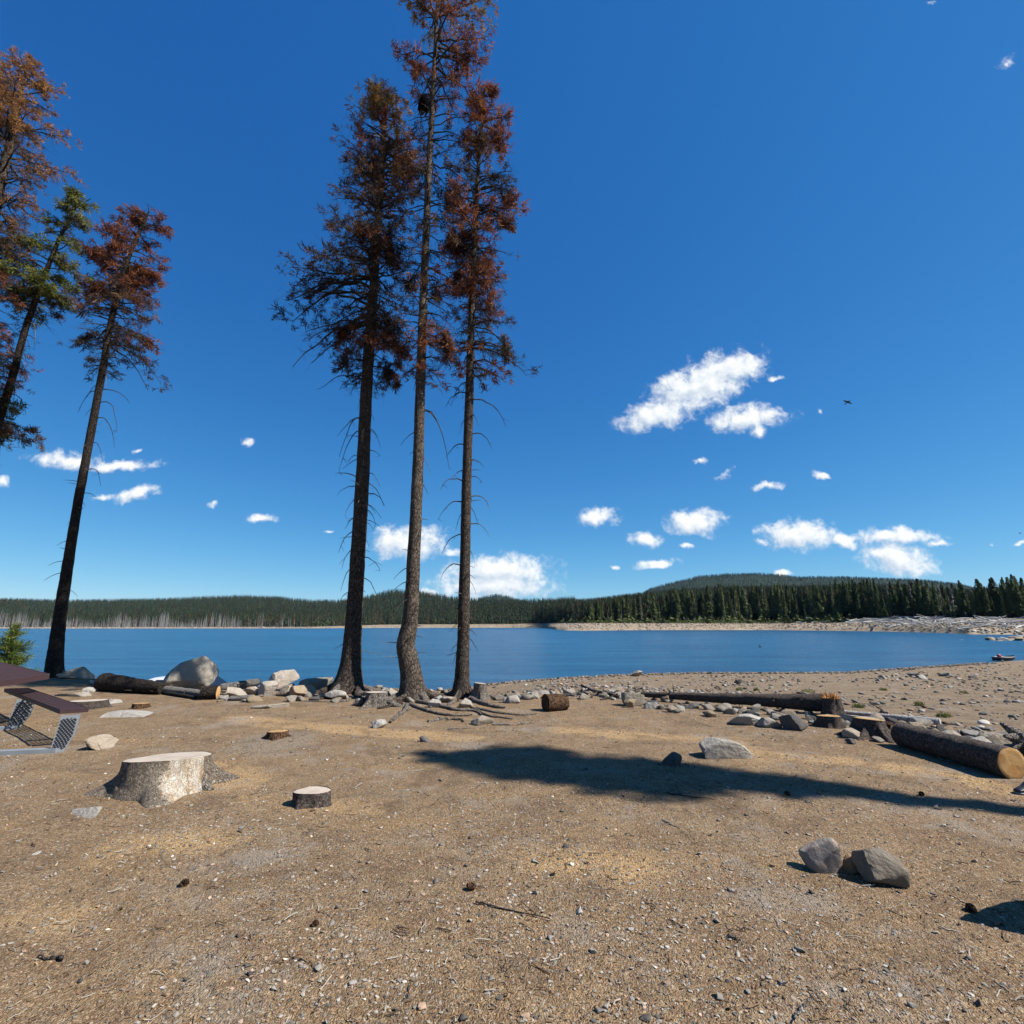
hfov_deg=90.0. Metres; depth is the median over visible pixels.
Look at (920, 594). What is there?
pine tree
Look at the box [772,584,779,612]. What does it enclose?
pine tree
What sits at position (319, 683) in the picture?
boulder
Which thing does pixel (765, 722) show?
boulder
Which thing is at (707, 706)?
bank stone
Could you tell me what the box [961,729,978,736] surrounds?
bank stone
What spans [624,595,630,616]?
pine tree
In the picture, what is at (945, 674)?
boulder
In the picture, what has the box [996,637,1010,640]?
spit rock
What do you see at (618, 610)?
pine tree
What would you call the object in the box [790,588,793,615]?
spruce tree
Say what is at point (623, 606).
pine tree
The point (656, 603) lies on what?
spruce tree
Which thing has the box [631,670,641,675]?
boulder
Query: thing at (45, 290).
pine tree
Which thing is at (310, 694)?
bank stone
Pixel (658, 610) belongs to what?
spruce tree
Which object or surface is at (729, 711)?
bank stone
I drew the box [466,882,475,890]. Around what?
pine cone
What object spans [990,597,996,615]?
spruce tree
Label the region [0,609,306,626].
dead forest
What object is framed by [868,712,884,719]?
bank stone
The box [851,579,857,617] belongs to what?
pine tree
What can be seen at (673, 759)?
boulder
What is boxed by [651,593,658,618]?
spruce tree
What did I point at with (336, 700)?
bank stone
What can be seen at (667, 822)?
fallen branch
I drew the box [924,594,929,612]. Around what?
pine tree
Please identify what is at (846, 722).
bank stone
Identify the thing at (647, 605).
pine tree
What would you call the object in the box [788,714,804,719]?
bank stone
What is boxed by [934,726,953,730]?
bank stone
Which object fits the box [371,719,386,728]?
boulder
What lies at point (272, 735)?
tree stump
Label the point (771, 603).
pine tree
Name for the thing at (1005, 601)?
pine tree
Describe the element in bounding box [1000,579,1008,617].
spruce tree
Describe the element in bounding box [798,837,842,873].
boulder
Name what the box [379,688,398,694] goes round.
boulder
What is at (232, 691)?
boulder
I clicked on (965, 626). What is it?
driftwood log
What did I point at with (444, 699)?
boulder
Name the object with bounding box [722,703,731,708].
bank stone
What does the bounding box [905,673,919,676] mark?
boulder
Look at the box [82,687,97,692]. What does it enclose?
boulder
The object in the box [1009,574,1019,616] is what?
pine tree
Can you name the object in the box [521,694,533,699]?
bank stone
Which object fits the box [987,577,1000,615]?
pine tree
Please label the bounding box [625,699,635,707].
boulder
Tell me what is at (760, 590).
pine tree
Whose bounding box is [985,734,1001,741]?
bank stone
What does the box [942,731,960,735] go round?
boulder
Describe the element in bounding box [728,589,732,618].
spruce tree
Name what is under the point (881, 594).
pine tree
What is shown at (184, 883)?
pine cone
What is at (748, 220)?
sky
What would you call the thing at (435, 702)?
boulder
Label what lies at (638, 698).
boulder
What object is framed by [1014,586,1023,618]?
pine tree
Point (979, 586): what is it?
pine tree
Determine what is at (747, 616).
spruce tree
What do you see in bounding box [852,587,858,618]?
spruce tree
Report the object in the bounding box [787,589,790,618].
pine tree
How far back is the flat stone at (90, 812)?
4.45 m
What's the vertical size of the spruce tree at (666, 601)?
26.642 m
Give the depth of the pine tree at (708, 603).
472.52 m
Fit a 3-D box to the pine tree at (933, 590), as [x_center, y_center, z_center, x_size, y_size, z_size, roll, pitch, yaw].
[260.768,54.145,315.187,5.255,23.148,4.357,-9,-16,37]
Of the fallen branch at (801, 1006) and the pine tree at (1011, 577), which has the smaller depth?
the fallen branch at (801, 1006)
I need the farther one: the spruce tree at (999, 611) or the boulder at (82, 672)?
the spruce tree at (999, 611)
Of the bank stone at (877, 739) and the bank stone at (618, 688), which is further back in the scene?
the bank stone at (618, 688)
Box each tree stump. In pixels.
[70,699,112,709]
[82,751,239,807]
[131,702,151,708]
[261,729,290,740]
[291,786,331,809]
[350,691,403,708]
[467,682,490,700]
[812,714,847,728]
[820,691,845,715]
[834,717,895,743]
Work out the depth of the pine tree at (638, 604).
483.54 m
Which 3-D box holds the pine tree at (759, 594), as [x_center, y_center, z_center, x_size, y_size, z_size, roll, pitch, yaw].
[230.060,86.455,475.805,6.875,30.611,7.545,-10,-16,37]
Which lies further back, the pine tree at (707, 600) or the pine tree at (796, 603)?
the pine tree at (707, 600)
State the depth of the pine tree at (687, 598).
475.73 m
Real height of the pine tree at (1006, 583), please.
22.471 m
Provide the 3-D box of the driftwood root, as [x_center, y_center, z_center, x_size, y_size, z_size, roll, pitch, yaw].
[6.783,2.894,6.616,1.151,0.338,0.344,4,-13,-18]
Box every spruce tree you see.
[596,598,598,619]
[629,598,632,617]
[633,598,637,618]
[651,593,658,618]
[654,592,659,616]
[657,601,660,620]
[662,591,667,618]
[665,594,668,619]
[691,592,697,618]
[693,588,698,615]
[719,589,727,617]
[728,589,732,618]
[732,584,741,618]
[733,585,740,615]
[738,585,743,616]
[745,589,749,617]
[757,583,768,620]
[757,592,762,617]
[762,587,770,619]
[777,583,783,618]
[783,592,788,616]
[786,589,791,617]
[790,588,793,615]
[791,595,794,618]
[808,590,815,617]
[822,590,828,616]
[829,581,835,614]
[832,580,842,615]
[848,580,855,618]
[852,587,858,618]
[859,581,867,617]
[866,584,875,615]
[869,580,875,617]
[874,585,882,617]
[874,594,880,617]
[882,600,887,616]
[894,592,902,615]
[916,585,924,614]
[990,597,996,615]
[995,590,1002,616]
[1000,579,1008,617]
[1000,596,1007,617]
[1016,596,1023,615]
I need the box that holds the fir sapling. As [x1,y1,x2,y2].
[0,621,41,670]
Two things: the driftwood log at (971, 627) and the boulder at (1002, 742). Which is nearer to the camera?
the boulder at (1002, 742)
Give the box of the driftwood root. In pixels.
[999,722,1023,750]
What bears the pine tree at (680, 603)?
on the ground
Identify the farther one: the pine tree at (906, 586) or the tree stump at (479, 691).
the pine tree at (906, 586)
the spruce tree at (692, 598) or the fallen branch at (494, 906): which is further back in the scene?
the spruce tree at (692, 598)
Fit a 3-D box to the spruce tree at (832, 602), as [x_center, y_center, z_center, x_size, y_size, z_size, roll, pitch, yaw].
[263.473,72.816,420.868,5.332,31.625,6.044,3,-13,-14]
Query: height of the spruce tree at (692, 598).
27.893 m
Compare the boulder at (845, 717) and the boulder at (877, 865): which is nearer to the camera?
the boulder at (877, 865)
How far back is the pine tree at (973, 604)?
288.25 m
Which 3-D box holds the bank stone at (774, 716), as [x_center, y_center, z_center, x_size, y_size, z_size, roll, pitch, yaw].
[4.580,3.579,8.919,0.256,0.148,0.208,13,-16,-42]
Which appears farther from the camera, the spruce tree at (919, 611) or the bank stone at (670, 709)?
the spruce tree at (919, 611)
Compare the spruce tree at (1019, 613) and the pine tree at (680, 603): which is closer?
the spruce tree at (1019, 613)
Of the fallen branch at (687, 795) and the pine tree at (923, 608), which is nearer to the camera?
the fallen branch at (687, 795)
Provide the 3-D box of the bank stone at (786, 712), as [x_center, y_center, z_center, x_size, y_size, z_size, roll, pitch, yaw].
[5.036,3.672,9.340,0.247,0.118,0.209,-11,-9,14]
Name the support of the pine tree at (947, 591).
on the ground
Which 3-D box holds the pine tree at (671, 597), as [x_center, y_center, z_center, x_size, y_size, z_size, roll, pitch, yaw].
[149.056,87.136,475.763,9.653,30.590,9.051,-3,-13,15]
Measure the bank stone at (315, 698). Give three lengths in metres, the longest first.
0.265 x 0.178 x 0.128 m
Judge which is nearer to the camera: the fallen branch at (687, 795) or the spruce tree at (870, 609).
the fallen branch at (687, 795)
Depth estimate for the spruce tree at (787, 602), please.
453.95 m
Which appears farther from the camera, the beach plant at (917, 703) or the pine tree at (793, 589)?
the pine tree at (793, 589)
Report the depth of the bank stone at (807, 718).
8.61 m
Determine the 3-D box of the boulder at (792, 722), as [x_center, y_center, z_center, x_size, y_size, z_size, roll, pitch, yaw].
[4.469,3.339,8.097,0.309,0.300,0.374,7,-14,-29]
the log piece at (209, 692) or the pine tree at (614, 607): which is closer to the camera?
the log piece at (209, 692)
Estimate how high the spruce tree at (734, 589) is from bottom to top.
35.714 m
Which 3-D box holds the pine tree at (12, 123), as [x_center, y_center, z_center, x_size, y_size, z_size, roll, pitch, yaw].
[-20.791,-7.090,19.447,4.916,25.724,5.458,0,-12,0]
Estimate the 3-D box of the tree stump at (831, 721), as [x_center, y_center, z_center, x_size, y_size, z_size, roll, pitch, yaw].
[5.132,3.392,8.290,0.374,0.201,0.404,3,-13,-12]
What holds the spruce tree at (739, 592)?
on the ground
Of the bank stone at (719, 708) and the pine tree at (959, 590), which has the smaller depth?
the bank stone at (719, 708)
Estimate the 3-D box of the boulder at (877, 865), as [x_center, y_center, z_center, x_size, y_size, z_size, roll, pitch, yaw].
[2.357,2.286,3.276,0.222,0.240,0.243,0,-12,0]
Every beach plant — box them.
[800,688,814,692]
[852,702,863,707]
[914,701,924,705]
[935,711,953,717]
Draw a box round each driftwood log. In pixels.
[844,710,940,724]
[947,623,984,627]
[951,621,972,625]
[957,623,992,630]
[968,623,1006,627]
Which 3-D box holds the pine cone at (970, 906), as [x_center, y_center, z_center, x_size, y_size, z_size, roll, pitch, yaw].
[2.625,2.266,2.928,0.053,0.052,0.057,-12,-17,43]
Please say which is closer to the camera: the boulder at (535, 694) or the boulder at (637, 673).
the boulder at (535, 694)
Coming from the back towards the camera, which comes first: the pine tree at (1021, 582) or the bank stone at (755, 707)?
the pine tree at (1021, 582)
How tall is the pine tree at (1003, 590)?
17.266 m
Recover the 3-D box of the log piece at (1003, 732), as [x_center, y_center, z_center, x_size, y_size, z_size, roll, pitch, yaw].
[6.819,3.171,7.220,0.530,0.147,0.145,2,-13,-7]
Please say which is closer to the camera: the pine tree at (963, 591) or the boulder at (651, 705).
the boulder at (651, 705)
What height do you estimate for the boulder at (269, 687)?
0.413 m
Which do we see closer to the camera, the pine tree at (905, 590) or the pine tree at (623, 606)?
the pine tree at (905, 590)
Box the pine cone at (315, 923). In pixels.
[312,919,318,926]
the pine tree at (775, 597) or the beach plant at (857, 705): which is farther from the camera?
the pine tree at (775, 597)
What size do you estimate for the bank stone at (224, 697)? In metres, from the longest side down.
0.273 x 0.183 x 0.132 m
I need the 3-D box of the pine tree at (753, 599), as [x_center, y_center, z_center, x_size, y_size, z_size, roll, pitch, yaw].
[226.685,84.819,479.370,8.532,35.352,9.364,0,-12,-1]
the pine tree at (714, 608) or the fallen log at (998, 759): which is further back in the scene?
the pine tree at (714, 608)
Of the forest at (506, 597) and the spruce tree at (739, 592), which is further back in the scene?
the forest at (506, 597)
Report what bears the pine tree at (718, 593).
on the ground
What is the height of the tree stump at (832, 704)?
0.480 m
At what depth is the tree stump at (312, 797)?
4.67 m
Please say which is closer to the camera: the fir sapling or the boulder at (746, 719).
the boulder at (746, 719)
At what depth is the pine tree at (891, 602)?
353.70 m
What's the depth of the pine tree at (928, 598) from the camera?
324.56 m
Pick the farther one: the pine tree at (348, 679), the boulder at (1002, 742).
the pine tree at (348, 679)
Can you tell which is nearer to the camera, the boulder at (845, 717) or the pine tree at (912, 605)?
the boulder at (845, 717)
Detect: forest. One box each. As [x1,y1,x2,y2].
[0,588,575,626]
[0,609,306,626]
[243,611,557,626]
[477,593,519,602]
[536,582,1023,622]
[643,572,976,592]
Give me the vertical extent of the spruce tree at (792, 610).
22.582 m
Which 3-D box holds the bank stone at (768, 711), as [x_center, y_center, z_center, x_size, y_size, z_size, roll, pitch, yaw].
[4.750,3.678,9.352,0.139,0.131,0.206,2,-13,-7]
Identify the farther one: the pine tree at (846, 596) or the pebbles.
the pine tree at (846, 596)
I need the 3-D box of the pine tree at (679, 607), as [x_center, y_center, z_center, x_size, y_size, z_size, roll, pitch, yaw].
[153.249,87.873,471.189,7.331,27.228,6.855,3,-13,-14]
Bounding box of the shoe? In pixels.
[1013,781,1023,794]
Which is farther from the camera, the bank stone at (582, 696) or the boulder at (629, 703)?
the bank stone at (582, 696)
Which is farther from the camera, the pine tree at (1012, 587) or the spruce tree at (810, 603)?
the spruce tree at (810, 603)
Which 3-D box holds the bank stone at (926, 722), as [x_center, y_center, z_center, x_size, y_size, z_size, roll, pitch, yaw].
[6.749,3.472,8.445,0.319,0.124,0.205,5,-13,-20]
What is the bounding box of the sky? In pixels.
[0,0,1023,603]
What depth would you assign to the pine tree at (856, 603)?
389.96 m
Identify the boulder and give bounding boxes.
[56,666,94,678]
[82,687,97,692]
[84,734,118,749]
[163,656,218,689]
[226,687,246,696]
[245,686,257,694]
[258,681,278,695]
[268,669,299,686]
[276,683,294,695]
[289,685,315,695]
[299,677,333,689]
[325,690,345,698]
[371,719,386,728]
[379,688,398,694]
[419,736,429,741]
[428,699,440,707]
[439,696,456,701]
[459,698,472,707]
[471,715,493,725]
[507,695,519,703]
[529,691,538,698]
[621,692,644,705]
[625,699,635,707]
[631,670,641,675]
[644,702,658,708]
[661,752,681,765]
[685,703,698,708]
[699,737,751,758]
[728,714,760,725]
[734,679,741,684]
[758,717,781,727]
[778,714,808,730]
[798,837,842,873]
[839,714,884,722]
[841,728,860,738]
[841,854,858,873]
[845,738,855,743]
[851,848,910,887]
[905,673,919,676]
[938,672,953,675]
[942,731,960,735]
[972,736,991,742]
[992,740,1012,743]
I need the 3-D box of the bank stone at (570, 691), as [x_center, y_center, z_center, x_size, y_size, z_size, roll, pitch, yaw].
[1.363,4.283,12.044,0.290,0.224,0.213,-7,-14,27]
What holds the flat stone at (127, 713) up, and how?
on the ground
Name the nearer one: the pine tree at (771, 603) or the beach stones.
the beach stones
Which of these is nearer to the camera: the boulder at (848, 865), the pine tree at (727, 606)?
the boulder at (848, 865)
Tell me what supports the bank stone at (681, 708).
on the ground
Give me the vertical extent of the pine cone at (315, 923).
0.038 m
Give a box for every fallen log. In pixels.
[94,673,168,694]
[162,686,199,697]
[641,684,826,711]
[891,722,1023,778]
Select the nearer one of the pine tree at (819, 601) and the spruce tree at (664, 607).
the pine tree at (819, 601)
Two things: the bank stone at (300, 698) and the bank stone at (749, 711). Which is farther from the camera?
the bank stone at (300, 698)
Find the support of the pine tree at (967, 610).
on the ground
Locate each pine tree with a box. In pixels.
[0,45,83,408]
[0,185,99,465]
[44,202,173,677]
[271,74,440,701]
[377,0,498,722]
[428,76,542,718]
[588,601,592,617]
[601,603,603,619]
[611,595,618,620]
[615,598,620,618]
[620,596,625,615]
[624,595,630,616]
[636,593,642,614]
[645,591,651,618]
[668,589,674,614]
[672,599,675,617]
[674,591,679,619]
[676,595,682,619]
[679,593,684,614]
[681,586,687,618]
[685,589,693,619]
[687,596,693,617]
[700,592,704,614]
[702,585,713,617]
[703,593,712,614]
[711,591,716,618]
[716,583,721,620]
[725,594,729,615]
[729,599,734,619]
[732,590,739,617]
[740,587,748,612]
[742,596,747,617]
[750,584,756,620]
[756,589,761,612]
[759,589,766,619]
[769,593,775,618]
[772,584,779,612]
[780,590,785,613]
[785,584,790,610]
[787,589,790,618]
[791,584,799,610]
[793,596,798,614]
[804,587,809,616]
[811,589,821,612]
[812,583,818,611]
[814,587,823,617]
[838,583,844,616]
[839,580,852,613]
[843,586,852,612]
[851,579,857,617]
[853,582,861,616]
[856,597,862,618]
[861,579,869,617]
[864,579,872,617]
[878,596,884,616]
[880,589,885,616]
[888,592,895,616]
[890,591,897,617]
[896,581,903,617]
[899,591,905,617]
[901,583,909,617]
[903,596,912,614]
[905,584,914,616]
[908,594,915,613]
[909,581,917,615]
[914,579,922,615]
[916,583,924,612]
[921,596,926,615]
[922,586,931,616]
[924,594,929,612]
[925,581,931,597]
[932,582,941,615]
[933,589,941,612]
[941,585,948,617]
[941,598,947,614]
[945,586,952,616]
[949,583,953,603]
[949,600,955,616]
[954,587,960,615]
[957,580,969,617]
[960,584,969,613]
[960,594,969,616]
[969,591,978,614]
[973,579,983,616]
[975,592,982,616]
[976,580,984,615]
[980,587,988,616]
[982,589,992,616]
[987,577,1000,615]
[1001,587,1008,616]
[1003,592,1009,615]
[1005,579,1014,616]
[1007,582,1018,617]
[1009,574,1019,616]
[1009,580,1019,618]
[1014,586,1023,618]
[1018,577,1023,598]
[1019,586,1023,609]
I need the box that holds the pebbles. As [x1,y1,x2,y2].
[11,705,1023,1023]
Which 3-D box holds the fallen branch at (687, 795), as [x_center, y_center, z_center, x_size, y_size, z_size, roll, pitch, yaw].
[1.704,2.640,4.879,0.460,0.125,0.107,-6,-14,27]
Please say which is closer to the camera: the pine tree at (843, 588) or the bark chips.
the bark chips
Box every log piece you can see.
[199,685,220,699]
[220,678,260,689]
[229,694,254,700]
[541,694,568,711]
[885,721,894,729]
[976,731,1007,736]
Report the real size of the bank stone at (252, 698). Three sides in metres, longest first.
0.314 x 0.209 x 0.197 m
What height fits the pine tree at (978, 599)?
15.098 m
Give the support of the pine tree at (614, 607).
on the ground
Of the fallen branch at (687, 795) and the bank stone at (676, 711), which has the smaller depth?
the fallen branch at (687, 795)
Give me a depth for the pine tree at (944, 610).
307.82 m
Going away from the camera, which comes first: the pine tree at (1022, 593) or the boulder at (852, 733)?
the boulder at (852, 733)
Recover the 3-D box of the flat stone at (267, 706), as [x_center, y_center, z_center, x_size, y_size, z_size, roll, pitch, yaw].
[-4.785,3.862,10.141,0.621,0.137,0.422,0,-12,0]
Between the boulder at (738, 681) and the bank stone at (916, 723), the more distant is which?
the boulder at (738, 681)
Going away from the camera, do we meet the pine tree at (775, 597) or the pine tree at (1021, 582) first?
the pine tree at (1021, 582)
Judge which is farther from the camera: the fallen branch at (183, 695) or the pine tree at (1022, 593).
the pine tree at (1022, 593)
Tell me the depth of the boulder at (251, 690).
11.94 m
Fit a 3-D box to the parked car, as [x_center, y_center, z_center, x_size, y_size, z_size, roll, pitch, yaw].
[-11.999,6.928,19.342,4.400,1.460,2.160,0,-12,0]
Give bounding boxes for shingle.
[486,662,992,685]
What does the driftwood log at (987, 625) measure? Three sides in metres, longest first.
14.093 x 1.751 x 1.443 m
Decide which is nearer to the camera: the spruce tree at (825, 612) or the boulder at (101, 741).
the boulder at (101, 741)
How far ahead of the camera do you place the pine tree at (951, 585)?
322.33 m
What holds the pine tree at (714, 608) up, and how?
on the ground
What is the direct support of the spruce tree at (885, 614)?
on the ground
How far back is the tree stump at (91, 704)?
10.20 m
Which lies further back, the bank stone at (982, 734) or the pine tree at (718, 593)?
the pine tree at (718, 593)
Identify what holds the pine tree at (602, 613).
on the ground
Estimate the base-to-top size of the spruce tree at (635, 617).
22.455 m
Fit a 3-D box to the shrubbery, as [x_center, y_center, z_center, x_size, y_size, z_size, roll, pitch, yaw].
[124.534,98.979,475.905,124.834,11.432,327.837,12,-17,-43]
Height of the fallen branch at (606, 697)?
0.275 m
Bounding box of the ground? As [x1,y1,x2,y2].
[0,575,1023,1023]
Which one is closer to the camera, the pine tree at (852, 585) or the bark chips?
the bark chips
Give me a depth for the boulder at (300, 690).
11.71 m
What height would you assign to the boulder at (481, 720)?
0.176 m
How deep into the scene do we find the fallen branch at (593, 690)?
12.40 m
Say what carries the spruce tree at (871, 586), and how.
on the ground
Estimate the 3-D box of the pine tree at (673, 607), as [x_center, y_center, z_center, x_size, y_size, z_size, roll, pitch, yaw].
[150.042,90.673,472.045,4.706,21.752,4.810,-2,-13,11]
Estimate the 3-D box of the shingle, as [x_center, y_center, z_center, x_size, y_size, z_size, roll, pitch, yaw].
[22.073,12.497,40.016,51.901,0.269,5.006,4,-13,-18]
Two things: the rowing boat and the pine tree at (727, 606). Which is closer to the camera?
the rowing boat
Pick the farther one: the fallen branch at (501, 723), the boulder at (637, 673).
the boulder at (637, 673)
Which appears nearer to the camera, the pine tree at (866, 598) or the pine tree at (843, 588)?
the pine tree at (866, 598)
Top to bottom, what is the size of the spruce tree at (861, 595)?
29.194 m
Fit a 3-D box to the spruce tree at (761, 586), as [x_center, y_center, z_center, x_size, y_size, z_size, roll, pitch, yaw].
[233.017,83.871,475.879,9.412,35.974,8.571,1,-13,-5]
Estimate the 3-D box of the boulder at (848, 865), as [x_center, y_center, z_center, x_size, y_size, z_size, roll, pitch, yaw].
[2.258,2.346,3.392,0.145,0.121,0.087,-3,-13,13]
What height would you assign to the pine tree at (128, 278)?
17.537 m
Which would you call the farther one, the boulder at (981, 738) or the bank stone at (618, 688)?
the bank stone at (618, 688)
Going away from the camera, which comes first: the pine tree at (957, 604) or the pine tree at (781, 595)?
the pine tree at (957, 604)
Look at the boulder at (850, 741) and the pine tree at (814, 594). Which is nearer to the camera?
the boulder at (850, 741)
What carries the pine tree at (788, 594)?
on the ground
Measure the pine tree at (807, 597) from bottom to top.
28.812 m
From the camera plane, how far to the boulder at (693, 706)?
10.11 m
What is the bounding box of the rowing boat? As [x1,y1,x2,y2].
[991,655,1015,660]
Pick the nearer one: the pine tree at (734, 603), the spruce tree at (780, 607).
the spruce tree at (780, 607)
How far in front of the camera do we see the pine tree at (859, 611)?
387.73 m
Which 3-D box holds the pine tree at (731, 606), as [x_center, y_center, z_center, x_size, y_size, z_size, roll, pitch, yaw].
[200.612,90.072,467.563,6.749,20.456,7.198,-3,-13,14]
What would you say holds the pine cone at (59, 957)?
on the ground
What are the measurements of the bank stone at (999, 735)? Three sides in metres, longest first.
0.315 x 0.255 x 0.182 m
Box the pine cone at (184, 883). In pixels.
[179,878,189,886]
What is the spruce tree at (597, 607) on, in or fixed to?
on the ground
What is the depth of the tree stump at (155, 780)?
4.95 m
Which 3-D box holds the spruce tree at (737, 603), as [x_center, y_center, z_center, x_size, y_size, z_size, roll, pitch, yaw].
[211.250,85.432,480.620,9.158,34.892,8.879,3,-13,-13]
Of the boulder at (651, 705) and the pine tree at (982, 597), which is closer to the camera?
the boulder at (651, 705)
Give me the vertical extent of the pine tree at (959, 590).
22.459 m
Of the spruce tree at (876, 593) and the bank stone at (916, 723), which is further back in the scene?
the spruce tree at (876, 593)
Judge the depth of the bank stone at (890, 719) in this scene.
8.50 m
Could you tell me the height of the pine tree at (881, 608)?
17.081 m
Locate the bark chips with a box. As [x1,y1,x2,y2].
[0,697,1023,1023]
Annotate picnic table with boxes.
[0,662,88,755]
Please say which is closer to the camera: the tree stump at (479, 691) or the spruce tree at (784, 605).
the tree stump at (479, 691)
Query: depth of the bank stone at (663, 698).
11.21 m
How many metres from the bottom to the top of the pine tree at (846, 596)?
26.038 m
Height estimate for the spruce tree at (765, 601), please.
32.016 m
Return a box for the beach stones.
[219,661,1023,732]
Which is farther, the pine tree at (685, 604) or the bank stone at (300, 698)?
the pine tree at (685, 604)
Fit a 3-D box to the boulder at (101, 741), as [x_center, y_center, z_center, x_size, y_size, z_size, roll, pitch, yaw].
[-5.506,3.094,6.876,0.314,0.226,0.342,5,-13,-20]
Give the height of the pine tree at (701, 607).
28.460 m
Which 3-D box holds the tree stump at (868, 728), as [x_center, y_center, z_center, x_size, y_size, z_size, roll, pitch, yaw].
[5.252,3.179,7.523,0.802,0.297,0.879,2,-13,-9]
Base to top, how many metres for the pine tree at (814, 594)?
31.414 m
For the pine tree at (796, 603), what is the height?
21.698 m
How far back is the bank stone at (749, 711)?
9.12 m
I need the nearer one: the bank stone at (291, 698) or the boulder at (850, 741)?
the boulder at (850, 741)
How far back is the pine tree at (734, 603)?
477.46 m
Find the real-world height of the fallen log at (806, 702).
0.456 m
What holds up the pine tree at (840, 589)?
on the ground
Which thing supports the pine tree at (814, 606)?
on the ground
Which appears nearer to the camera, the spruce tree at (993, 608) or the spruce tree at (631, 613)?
the spruce tree at (993, 608)
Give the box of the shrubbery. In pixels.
[556,610,856,623]
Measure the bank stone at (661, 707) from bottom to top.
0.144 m
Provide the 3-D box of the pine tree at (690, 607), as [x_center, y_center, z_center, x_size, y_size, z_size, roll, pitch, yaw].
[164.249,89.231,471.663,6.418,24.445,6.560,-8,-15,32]
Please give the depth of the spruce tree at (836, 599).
407.32 m
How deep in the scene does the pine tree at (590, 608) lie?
476.87 m
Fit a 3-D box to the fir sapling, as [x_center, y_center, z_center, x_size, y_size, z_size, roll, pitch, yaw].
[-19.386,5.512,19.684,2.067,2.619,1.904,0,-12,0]
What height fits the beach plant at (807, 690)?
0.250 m
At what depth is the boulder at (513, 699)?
10.69 m
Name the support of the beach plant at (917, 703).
on the ground
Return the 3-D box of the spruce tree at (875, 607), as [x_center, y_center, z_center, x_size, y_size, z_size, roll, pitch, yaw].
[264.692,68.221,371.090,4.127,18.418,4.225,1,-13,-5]
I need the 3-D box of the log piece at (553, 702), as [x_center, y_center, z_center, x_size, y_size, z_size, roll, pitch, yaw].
[0.845,3.693,9.928,0.472,0.338,0.333,5,-14,-23]
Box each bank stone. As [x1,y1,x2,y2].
[218,695,228,699]
[247,695,262,702]
[286,695,296,701]
[297,696,305,700]
[303,691,314,696]
[309,696,319,700]
[331,697,341,702]
[406,697,413,702]
[494,695,503,699]
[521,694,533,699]
[563,689,575,695]
[579,693,589,699]
[614,686,623,690]
[658,704,664,709]
[660,695,668,701]
[664,706,677,712]
[672,709,680,712]
[674,705,684,711]
[701,704,714,709]
[703,710,715,716]
[715,705,724,711]
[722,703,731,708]
[723,708,736,714]
[738,708,745,713]
[743,710,756,715]
[750,704,760,710]
[766,709,773,715]
[770,713,779,719]
[780,709,795,714]
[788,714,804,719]
[805,715,812,722]
[843,720,850,725]
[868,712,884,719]
[871,736,884,742]
[885,717,897,722]
[906,722,922,725]
[913,718,932,725]
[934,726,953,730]
[936,724,945,731]
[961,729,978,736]
[978,732,987,736]
[984,732,1005,739]
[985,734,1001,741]
[999,744,1022,751]
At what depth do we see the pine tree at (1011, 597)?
271.06 m
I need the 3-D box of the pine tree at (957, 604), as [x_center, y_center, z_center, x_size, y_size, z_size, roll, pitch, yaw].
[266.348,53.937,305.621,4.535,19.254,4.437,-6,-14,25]
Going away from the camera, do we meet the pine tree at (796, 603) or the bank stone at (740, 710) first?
the bank stone at (740, 710)
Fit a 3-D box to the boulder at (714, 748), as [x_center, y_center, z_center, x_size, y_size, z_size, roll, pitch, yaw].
[2.635,2.960,6.411,0.586,0.267,0.382,0,-12,0]
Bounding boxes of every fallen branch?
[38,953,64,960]
[166,690,197,699]
[427,716,464,721]
[475,900,549,918]
[492,718,531,725]
[580,684,639,696]
[600,687,641,699]
[655,819,679,828]
[666,785,714,799]
[794,986,819,1019]
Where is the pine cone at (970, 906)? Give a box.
[965,903,976,912]
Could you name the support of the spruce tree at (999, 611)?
on the ground
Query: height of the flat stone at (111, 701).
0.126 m
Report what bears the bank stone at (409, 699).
on the ground
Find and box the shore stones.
[0,619,1023,634]
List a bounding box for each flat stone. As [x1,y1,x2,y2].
[55,692,91,696]
[71,806,101,817]
[99,710,152,717]
[109,699,121,703]
[251,703,289,708]
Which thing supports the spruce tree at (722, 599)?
on the ground
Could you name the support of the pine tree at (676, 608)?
on the ground
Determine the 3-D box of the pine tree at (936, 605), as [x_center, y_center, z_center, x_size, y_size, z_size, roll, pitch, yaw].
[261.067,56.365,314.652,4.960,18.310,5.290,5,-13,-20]
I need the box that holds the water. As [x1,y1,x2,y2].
[0,628,1023,689]
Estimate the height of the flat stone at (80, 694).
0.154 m
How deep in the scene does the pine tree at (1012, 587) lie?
270.73 m

